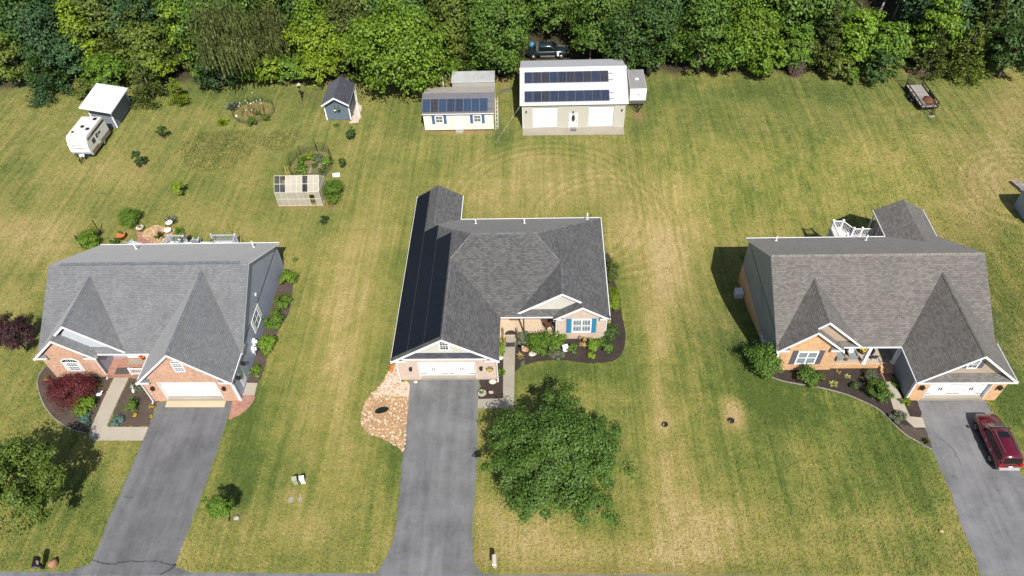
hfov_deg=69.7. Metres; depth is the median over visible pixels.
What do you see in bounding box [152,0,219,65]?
woodland tree
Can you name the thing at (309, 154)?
vegetable plant
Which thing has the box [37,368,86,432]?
bed edging
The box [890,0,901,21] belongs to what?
dead tree
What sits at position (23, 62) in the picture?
undergrowth bush
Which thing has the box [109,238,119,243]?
shrub
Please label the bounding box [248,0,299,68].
willow tree
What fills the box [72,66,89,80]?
undergrowth bush
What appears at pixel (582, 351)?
planting bed
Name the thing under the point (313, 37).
vine covered tree
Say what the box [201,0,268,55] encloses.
woodland tree
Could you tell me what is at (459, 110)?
garden shed
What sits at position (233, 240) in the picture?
railing
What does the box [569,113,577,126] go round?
door
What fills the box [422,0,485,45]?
woodland tree
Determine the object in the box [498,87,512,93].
scrap boards
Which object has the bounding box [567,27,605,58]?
broadleaf tree
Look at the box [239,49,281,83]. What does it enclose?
wild bush
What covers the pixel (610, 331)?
shrub
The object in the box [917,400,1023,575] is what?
driveway
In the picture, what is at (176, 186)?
sapling
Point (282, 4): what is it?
woodland tree
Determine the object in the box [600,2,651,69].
broadleaf tree
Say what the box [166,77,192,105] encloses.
tree
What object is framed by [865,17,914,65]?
vine covered tree
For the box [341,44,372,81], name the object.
undergrowth bush
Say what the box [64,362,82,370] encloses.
window
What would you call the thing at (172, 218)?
shrub
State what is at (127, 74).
undergrowth bush
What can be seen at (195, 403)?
apron
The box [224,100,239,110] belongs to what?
grass tuft
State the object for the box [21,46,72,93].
cedar tree
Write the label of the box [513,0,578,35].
broadleaf tree
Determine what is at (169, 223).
flower pot
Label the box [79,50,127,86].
broadleaf tree
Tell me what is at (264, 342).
shrub
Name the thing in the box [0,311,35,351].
plum tree
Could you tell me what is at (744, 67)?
undergrowth bush
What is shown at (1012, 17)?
woodland tree
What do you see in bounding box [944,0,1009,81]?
cedar tree
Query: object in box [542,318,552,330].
rocking chair
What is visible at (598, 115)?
roller door
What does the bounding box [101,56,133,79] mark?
undergrowth bush
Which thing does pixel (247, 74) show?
undergrowth bush
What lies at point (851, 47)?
undergrowth bush
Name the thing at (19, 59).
undergrowth bush
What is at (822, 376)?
shrub
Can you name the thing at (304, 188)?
potting bench
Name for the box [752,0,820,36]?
woodland tree
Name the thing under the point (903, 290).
brick house
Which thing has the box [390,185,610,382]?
brick house
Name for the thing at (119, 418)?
shrub
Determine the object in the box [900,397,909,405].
shrub
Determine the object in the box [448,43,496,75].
cedar tree
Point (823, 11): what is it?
woodland tree
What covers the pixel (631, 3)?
woodland tree
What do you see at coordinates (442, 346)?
window
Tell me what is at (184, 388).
garage door
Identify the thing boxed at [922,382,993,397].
garage door
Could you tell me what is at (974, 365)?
window
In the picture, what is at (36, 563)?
mailbox
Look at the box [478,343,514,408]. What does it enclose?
path
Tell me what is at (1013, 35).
broadleaf tree
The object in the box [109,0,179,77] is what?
broadleaf tree
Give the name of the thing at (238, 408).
paver path
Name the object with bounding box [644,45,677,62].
undergrowth bush
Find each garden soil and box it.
[234,102,273,123]
[291,151,331,175]
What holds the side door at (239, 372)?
in the brick house at (186, 321)
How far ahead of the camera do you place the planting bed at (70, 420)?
63.27 m
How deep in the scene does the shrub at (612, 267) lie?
70.14 m
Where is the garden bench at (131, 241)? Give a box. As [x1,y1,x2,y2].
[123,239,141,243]
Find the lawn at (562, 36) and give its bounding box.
[0,0,1023,575]
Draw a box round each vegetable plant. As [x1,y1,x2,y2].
[247,116,256,125]
[261,113,269,120]
[294,164,306,173]
[297,155,307,164]
[304,152,316,159]
[311,152,323,161]
[318,165,326,172]
[319,155,333,165]
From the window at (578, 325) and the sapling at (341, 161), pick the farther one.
the sapling at (341, 161)
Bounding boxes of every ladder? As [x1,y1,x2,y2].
[354,88,359,116]
[495,97,497,126]
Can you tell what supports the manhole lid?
on the lawn at (562, 36)
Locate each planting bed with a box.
[38,367,112,432]
[109,378,158,426]
[247,269,292,382]
[478,350,502,398]
[515,253,625,371]
[771,368,924,440]
[898,424,931,448]
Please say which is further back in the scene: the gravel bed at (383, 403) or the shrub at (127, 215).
the shrub at (127, 215)
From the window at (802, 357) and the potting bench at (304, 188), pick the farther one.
the potting bench at (304, 188)
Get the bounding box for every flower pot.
[116,231,125,240]
[135,225,143,231]
[164,228,170,233]
[165,220,172,226]
[478,389,485,397]
[859,348,865,353]
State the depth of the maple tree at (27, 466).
52.27 m
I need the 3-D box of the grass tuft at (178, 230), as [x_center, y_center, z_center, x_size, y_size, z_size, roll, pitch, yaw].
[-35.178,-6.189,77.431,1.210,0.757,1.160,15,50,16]
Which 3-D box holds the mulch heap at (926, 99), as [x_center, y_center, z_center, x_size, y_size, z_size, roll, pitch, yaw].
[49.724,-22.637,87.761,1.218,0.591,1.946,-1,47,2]
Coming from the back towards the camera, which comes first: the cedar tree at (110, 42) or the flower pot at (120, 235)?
the cedar tree at (110, 42)
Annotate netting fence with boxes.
[287,146,331,174]
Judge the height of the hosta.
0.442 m
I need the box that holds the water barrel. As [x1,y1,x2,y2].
[332,172,340,177]
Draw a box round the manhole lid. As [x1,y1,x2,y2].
[727,417,734,423]
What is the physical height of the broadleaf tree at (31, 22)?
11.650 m
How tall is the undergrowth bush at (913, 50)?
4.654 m
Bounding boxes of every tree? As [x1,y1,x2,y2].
[0,0,66,58]
[0,0,76,75]
[0,28,28,82]
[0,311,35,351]
[0,421,70,547]
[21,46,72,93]
[42,33,86,80]
[50,0,100,63]
[54,0,129,53]
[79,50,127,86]
[81,0,174,46]
[95,0,130,76]
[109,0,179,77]
[112,0,169,48]
[129,60,176,111]
[152,0,197,59]
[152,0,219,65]
[152,17,195,66]
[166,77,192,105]
[178,0,273,84]
[200,493,234,521]
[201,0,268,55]
[245,0,262,11]
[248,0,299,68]
[256,0,287,24]
[271,0,335,45]
[276,7,342,65]
[288,0,344,70]
[288,0,379,30]
[320,0,369,69]
[328,0,455,94]
[350,1,377,15]
[363,0,435,52]
[406,0,443,23]
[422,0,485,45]
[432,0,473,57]
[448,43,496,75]
[457,0,541,74]
[466,21,522,71]
[478,377,638,529]
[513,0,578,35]
[562,0,633,57]
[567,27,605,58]
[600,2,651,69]
[610,0,644,34]
[616,0,688,75]
[643,0,703,52]
[664,19,697,67]
[675,0,741,73]
[676,0,738,43]
[705,27,750,72]
[724,0,790,69]
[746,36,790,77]
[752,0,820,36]
[791,0,869,42]
[802,2,844,73]
[830,4,886,65]
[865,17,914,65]
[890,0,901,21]
[893,0,985,50]
[908,27,952,83]
[911,0,969,64]
[939,21,994,87]
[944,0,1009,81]
[957,0,1023,40]
[986,23,1023,78]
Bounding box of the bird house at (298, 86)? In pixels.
[296,83,302,100]
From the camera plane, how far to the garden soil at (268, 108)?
92.45 m
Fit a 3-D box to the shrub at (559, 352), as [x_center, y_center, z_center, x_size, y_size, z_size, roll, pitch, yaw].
[3.812,5.767,64.680,1.523,0.632,1.785,-35,55,-26]
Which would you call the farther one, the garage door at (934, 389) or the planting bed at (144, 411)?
the planting bed at (144, 411)
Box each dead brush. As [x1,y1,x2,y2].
[789,61,806,77]
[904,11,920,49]
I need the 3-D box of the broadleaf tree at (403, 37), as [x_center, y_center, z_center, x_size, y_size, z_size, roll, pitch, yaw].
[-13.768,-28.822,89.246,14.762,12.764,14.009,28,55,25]
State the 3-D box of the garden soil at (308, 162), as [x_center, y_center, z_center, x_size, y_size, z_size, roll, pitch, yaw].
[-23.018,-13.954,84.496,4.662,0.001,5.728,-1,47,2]
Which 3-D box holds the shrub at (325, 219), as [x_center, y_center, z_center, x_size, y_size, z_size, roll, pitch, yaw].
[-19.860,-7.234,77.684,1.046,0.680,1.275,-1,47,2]
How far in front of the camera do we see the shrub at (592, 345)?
64.54 m
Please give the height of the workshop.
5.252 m
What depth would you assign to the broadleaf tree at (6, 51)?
95.16 m
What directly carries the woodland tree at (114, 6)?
on the lawn at (562, 36)
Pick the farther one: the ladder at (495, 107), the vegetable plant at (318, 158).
the ladder at (495, 107)
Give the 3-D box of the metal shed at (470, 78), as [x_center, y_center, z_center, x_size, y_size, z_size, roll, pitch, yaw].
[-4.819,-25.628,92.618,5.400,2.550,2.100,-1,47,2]
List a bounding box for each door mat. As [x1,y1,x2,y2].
[505,330,516,334]
[506,343,514,346]
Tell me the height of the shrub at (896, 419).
0.670 m
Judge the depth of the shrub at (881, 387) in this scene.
60.06 m
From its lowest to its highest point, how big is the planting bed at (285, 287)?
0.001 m
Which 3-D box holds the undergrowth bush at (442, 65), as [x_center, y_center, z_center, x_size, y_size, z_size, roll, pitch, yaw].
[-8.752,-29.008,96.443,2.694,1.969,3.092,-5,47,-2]
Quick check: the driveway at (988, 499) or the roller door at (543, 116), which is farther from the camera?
the roller door at (543, 116)
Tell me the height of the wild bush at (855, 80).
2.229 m
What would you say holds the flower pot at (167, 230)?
on the gravel bed at (158, 232)
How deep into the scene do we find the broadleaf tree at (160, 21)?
95.14 m
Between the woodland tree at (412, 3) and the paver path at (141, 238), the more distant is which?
the woodland tree at (412, 3)
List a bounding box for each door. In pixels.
[127,355,146,357]
[157,382,223,398]
[236,364,246,385]
[417,362,476,377]
[454,116,462,129]
[533,107,557,127]
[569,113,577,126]
[588,106,613,126]
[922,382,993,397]
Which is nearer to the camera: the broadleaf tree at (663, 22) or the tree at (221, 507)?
the tree at (221, 507)
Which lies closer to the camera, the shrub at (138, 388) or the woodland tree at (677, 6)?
the shrub at (138, 388)
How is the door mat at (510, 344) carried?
on the path at (507, 399)
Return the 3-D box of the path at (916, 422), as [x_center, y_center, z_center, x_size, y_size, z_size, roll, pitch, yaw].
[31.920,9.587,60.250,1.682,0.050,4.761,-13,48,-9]
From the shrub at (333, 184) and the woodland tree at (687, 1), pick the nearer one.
the shrub at (333, 184)
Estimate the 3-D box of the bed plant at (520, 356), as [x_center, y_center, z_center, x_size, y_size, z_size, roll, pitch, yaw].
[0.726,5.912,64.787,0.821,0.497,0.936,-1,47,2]
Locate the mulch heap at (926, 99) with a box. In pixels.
[922,95,933,104]
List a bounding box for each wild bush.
[24,74,75,111]
[71,79,94,97]
[133,46,176,83]
[191,48,243,88]
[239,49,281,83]
[274,54,305,83]
[296,49,341,85]
[331,27,371,73]
[638,47,668,64]
[783,22,817,67]
[820,52,855,79]
[840,66,859,83]
[861,49,901,86]
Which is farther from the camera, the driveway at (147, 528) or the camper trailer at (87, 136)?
the camper trailer at (87, 136)
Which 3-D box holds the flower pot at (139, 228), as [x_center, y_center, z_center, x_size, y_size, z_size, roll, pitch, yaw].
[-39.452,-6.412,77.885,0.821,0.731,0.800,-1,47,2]
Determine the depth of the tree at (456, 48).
92.18 m
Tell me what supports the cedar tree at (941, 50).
on the lawn at (562, 36)
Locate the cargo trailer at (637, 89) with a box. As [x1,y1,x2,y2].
[627,69,646,110]
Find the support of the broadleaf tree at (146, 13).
on the lawn at (562, 36)
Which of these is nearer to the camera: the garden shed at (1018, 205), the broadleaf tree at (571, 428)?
the broadleaf tree at (571, 428)
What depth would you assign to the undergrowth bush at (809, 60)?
91.98 m
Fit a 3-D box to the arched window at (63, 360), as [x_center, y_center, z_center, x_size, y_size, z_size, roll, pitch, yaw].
[-38.237,6.257,63.421,1.642,0.492,0.050,-1,47,2]
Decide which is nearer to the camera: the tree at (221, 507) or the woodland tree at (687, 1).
the tree at (221, 507)
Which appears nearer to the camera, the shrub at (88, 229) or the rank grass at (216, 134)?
the shrub at (88, 229)
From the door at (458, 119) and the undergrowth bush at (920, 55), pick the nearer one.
the door at (458, 119)
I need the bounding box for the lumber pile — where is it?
[1010,180,1023,191]
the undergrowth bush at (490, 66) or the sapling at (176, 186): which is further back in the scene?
the undergrowth bush at (490, 66)
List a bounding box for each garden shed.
[79,83,131,127]
[321,76,356,119]
[422,86,494,133]
[1013,189,1023,219]
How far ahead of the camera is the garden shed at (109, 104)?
90.38 m
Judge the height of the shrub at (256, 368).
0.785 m
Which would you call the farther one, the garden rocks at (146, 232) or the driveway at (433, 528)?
the garden rocks at (146, 232)
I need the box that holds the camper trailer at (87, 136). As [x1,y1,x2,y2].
[66,117,110,163]
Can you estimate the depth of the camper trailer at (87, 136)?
86.37 m
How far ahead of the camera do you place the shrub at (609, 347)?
64.65 m
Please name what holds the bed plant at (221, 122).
on the lawn at (562, 36)
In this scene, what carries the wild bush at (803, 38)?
on the lawn at (562, 36)
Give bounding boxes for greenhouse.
[274,175,325,205]
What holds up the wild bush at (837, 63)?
on the lawn at (562, 36)
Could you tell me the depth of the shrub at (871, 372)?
61.66 m
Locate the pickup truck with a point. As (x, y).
(548, 48)
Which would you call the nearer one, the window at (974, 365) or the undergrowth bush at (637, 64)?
the window at (974, 365)
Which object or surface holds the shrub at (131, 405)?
on the planting bed at (144, 411)
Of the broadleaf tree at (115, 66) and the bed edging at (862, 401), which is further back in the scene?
the broadleaf tree at (115, 66)
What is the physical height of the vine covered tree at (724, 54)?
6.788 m
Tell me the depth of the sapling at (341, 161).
83.09 m
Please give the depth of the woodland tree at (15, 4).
92.98 m
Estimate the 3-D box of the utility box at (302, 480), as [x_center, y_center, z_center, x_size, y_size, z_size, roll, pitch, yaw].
[-16.295,14.924,57.170,0.380,0.780,0.320,-11,48,-7]
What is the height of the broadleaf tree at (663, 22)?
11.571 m
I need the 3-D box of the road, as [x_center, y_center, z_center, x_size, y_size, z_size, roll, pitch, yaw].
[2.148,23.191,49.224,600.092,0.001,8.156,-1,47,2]
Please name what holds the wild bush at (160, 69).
on the lawn at (562, 36)
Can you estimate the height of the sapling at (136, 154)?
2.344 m
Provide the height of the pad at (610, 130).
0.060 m
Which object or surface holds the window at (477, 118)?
in the garden shed at (459, 110)
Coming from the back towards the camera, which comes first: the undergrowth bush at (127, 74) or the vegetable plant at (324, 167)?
the undergrowth bush at (127, 74)
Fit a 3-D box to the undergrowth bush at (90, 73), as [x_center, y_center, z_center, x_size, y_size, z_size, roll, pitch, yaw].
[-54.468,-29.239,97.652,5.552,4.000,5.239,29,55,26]
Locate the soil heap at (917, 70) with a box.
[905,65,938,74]
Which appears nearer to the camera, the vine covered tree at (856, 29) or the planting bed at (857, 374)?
the planting bed at (857, 374)
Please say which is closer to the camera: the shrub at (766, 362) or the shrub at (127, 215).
the shrub at (766, 362)
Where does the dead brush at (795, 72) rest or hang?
on the lawn at (562, 36)
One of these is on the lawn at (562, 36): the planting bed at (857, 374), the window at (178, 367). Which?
the planting bed at (857, 374)
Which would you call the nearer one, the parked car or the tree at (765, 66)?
the parked car
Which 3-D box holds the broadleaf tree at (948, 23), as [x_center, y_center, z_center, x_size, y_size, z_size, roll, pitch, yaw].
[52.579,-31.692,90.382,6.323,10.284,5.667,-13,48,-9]
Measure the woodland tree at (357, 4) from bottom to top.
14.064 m
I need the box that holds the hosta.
[829,380,837,386]
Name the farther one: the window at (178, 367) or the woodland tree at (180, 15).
the woodland tree at (180, 15)
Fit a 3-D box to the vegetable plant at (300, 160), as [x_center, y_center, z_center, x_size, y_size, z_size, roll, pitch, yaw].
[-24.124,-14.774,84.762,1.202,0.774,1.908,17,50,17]
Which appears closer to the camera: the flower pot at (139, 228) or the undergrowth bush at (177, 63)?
the flower pot at (139, 228)
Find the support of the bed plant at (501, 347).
on the planting bed at (496, 388)
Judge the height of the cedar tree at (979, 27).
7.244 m
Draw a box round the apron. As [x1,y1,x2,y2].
[165,401,225,406]
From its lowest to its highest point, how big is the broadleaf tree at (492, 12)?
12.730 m
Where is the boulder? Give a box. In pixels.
[47,558,58,568]
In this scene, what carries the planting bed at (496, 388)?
on the lawn at (562, 36)
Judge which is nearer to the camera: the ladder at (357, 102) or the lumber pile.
the lumber pile
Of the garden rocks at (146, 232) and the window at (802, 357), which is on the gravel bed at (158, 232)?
the garden rocks at (146, 232)
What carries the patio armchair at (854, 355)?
on the brick house at (903, 290)
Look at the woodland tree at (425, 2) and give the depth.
97.44 m
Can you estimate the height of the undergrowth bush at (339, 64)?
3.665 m
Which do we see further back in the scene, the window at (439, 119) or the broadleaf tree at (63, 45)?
the broadleaf tree at (63, 45)
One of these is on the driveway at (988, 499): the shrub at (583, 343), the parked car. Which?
the parked car
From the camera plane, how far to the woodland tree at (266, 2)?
99.99 m
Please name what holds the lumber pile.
on the lawn at (562, 36)
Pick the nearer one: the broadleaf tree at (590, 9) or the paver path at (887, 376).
the paver path at (887, 376)
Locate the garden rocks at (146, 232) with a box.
[142,225,174,243]
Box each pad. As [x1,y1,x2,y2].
[243,383,257,394]
[523,126,623,135]
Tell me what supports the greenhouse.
on the lawn at (562, 36)
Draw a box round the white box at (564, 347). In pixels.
[562,344,567,351]
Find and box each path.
[89,378,148,440]
[136,232,156,243]
[229,395,254,419]
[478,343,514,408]
[878,368,893,381]
[886,382,924,427]
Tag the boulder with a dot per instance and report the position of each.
(53, 563)
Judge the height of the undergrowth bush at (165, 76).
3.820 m
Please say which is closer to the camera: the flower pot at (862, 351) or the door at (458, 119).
the flower pot at (862, 351)
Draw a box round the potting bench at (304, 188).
[284,186,306,191]
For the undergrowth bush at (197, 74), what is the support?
on the lawn at (562, 36)
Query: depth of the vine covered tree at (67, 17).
93.29 m
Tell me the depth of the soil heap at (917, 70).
92.77 m
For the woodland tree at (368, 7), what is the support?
on the lawn at (562, 36)
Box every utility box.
[291,476,297,484]
[299,475,305,483]
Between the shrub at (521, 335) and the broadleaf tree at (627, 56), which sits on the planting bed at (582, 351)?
the shrub at (521, 335)
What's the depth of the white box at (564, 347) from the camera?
64.80 m
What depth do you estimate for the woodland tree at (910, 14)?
91.53 m
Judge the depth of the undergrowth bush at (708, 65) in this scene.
93.55 m
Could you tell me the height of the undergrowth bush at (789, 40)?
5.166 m
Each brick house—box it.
[33,241,283,403]
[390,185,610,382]
[733,199,1018,400]
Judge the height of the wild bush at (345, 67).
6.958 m
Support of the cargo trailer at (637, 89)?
on the lawn at (562, 36)
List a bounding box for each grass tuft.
[173,227,183,234]
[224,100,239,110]
[921,437,931,443]
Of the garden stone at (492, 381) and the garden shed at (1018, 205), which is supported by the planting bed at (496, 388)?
the garden stone at (492, 381)
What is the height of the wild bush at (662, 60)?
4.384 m
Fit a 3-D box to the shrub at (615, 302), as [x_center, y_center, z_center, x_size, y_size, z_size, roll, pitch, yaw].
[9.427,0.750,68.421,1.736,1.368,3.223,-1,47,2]
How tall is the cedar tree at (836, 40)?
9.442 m
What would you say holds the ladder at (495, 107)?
on the lawn at (562, 36)
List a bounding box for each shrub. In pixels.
[71,393,97,416]
[74,220,100,248]
[74,226,101,251]
[77,413,90,425]
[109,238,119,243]
[109,414,124,426]
[113,206,142,228]
[121,396,138,411]
[130,382,147,392]
[155,231,165,239]
[162,214,177,225]
[249,363,261,377]
[257,335,279,355]
[262,308,285,329]
[272,294,292,308]
[277,269,298,283]
[320,215,328,224]
[321,178,343,206]
[515,330,529,344]
[525,325,559,355]
[546,348,565,362]
[549,328,567,348]
[566,343,576,353]
[578,335,587,345]
[587,337,603,351]
[587,352,595,358]
[601,324,620,340]
[601,341,614,353]
[605,256,623,282]
[608,284,621,312]
[741,340,784,380]
[796,363,820,387]
[816,371,825,381]
[849,381,858,388]
[864,368,878,380]
[864,377,895,403]
[888,409,909,425]
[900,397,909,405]
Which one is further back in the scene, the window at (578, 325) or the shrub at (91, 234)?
the shrub at (91, 234)
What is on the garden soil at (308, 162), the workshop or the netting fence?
the netting fence
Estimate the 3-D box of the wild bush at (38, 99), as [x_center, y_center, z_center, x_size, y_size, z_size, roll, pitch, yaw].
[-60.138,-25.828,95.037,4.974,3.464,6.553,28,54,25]
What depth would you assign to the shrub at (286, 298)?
69.57 m
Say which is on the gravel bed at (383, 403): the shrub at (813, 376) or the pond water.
the pond water
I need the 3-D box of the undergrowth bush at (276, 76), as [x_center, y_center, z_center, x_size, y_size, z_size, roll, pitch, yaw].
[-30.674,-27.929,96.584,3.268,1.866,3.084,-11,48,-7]
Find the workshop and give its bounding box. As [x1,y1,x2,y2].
[520,59,628,128]
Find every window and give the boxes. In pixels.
[60,359,78,362]
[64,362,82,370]
[170,363,185,371]
[252,307,260,329]
[435,116,442,122]
[438,342,449,350]
[473,115,480,121]
[572,319,591,332]
[794,351,818,363]
[965,360,981,368]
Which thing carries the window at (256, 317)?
in the brick house at (186, 321)
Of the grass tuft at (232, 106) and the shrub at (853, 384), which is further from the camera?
the grass tuft at (232, 106)
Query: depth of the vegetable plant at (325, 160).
84.23 m
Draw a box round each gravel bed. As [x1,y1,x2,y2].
[148,226,173,243]
[349,102,361,122]
[361,365,409,450]
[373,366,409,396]
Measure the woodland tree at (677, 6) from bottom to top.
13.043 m
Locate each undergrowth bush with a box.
[1,56,24,81]
[19,58,54,77]
[47,66,71,82]
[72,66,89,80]
[80,48,109,79]
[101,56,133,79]
[121,63,146,83]
[161,57,173,79]
[165,52,188,72]
[185,61,217,78]
[234,67,250,80]
[245,65,268,81]
[268,69,288,81]
[276,45,313,78]
[330,54,354,71]
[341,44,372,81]
[418,40,440,74]
[436,59,450,74]
[444,54,476,72]
[467,47,500,70]
[617,45,644,65]
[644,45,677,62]
[672,47,699,65]
[692,40,716,68]
[733,57,749,69]
[782,33,816,66]
[798,50,823,66]
[821,29,853,57]
[837,22,873,61]
[897,33,921,67]
[908,52,932,64]
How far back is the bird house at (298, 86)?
91.95 m
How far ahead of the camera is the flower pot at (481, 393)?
62.00 m
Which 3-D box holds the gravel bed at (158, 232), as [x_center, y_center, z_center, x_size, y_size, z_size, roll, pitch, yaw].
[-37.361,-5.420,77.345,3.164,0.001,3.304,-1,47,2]
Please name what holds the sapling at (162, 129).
on the lawn at (562, 36)
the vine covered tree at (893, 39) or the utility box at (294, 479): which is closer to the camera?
the utility box at (294, 479)
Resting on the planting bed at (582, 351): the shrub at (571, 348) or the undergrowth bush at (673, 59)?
the shrub at (571, 348)
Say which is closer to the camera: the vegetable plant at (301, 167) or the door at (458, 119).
the vegetable plant at (301, 167)
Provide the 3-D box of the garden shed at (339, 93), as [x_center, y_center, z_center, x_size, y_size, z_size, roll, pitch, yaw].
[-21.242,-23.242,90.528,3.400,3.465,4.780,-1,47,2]
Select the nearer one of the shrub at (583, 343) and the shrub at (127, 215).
the shrub at (583, 343)
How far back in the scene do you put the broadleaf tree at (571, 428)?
51.12 m
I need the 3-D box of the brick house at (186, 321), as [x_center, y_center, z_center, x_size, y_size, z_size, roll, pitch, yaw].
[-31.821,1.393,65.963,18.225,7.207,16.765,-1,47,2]
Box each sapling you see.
[131,151,144,166]
[154,126,166,139]
[170,180,184,194]
[338,157,345,167]
[345,126,355,140]
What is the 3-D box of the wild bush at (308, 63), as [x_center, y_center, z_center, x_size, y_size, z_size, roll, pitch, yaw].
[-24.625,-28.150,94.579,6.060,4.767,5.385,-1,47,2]
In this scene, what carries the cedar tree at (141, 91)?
on the lawn at (562, 36)
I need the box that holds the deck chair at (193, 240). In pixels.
[190,237,200,242]
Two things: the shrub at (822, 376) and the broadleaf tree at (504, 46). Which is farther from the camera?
the broadleaf tree at (504, 46)
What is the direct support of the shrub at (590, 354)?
on the planting bed at (582, 351)
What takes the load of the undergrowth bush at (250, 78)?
on the lawn at (562, 36)
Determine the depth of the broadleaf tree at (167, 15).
93.50 m
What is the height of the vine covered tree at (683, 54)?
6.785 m
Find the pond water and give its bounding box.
[375,407,388,413]
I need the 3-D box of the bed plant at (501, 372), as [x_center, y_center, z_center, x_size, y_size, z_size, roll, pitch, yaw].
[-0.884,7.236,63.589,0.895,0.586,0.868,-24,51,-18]
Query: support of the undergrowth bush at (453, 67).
on the lawn at (562, 36)
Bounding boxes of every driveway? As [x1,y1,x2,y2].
[48,401,231,575]
[375,379,482,575]
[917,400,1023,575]
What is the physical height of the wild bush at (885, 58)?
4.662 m
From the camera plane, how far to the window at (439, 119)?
87.03 m
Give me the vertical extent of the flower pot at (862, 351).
0.722 m
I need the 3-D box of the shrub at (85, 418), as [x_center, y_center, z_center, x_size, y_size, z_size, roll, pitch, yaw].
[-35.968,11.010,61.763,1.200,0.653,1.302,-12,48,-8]
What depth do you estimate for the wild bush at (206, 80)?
93.60 m
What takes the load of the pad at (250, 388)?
on the lawn at (562, 36)
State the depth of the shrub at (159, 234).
77.06 m
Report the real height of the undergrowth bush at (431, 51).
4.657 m
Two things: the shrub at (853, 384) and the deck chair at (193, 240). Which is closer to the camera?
the shrub at (853, 384)
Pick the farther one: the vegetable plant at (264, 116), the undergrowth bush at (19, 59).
the undergrowth bush at (19, 59)
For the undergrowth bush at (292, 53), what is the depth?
95.14 m
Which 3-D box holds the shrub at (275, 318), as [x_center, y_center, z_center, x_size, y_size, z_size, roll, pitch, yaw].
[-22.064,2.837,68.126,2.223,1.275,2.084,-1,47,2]
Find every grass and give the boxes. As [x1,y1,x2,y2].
[174,129,262,175]
[259,130,301,150]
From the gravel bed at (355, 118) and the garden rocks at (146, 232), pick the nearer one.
the garden rocks at (146, 232)
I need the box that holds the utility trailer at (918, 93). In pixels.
[905,72,939,115]
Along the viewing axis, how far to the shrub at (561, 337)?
65.17 m
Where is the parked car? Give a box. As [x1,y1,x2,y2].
[973,414,1023,470]
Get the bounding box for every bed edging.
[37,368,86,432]
[771,376,931,449]
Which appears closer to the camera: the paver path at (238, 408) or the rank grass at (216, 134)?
the paver path at (238, 408)
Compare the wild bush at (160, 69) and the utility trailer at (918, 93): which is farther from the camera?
the wild bush at (160, 69)
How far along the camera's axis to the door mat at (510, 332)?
66.38 m
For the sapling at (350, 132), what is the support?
on the lawn at (562, 36)
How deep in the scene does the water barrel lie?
82.62 m
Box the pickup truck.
[527,40,567,59]
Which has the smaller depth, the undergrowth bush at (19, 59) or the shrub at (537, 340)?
the shrub at (537, 340)
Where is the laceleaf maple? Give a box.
[38,370,99,416]
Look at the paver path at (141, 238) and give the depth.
77.08 m
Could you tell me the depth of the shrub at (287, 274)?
71.27 m
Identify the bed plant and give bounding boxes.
[216,118,228,126]
[498,368,505,376]
[499,342,504,355]
[516,351,523,358]
[891,377,900,388]
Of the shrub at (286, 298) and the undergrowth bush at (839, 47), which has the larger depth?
the undergrowth bush at (839, 47)
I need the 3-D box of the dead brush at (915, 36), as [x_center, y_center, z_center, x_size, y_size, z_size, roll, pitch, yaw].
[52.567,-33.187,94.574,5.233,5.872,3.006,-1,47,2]
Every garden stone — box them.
[489,378,496,384]
[521,346,529,351]
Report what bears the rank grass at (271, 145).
on the lawn at (562, 36)
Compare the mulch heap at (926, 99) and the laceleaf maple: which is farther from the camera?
the mulch heap at (926, 99)
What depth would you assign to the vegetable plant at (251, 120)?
89.72 m
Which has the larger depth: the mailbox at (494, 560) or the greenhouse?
the greenhouse
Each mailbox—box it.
[31,556,44,568]
[492,554,496,567]
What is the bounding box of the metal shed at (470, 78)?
[451,71,494,86]
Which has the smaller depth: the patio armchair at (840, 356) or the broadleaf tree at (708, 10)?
the patio armchair at (840, 356)
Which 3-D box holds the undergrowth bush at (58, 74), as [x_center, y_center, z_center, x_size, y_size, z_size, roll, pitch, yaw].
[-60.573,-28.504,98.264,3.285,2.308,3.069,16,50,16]
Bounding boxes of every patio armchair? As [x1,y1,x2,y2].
[834,352,845,360]
[845,349,858,358]
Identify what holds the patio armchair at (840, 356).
on the brick house at (903, 290)
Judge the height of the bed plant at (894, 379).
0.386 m
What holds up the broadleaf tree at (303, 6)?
on the lawn at (562, 36)
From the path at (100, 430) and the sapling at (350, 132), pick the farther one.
the sapling at (350, 132)
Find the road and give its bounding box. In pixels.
[0,571,739,575]
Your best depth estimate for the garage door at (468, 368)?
62.84 m
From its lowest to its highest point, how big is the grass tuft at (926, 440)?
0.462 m
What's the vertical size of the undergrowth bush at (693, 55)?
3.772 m

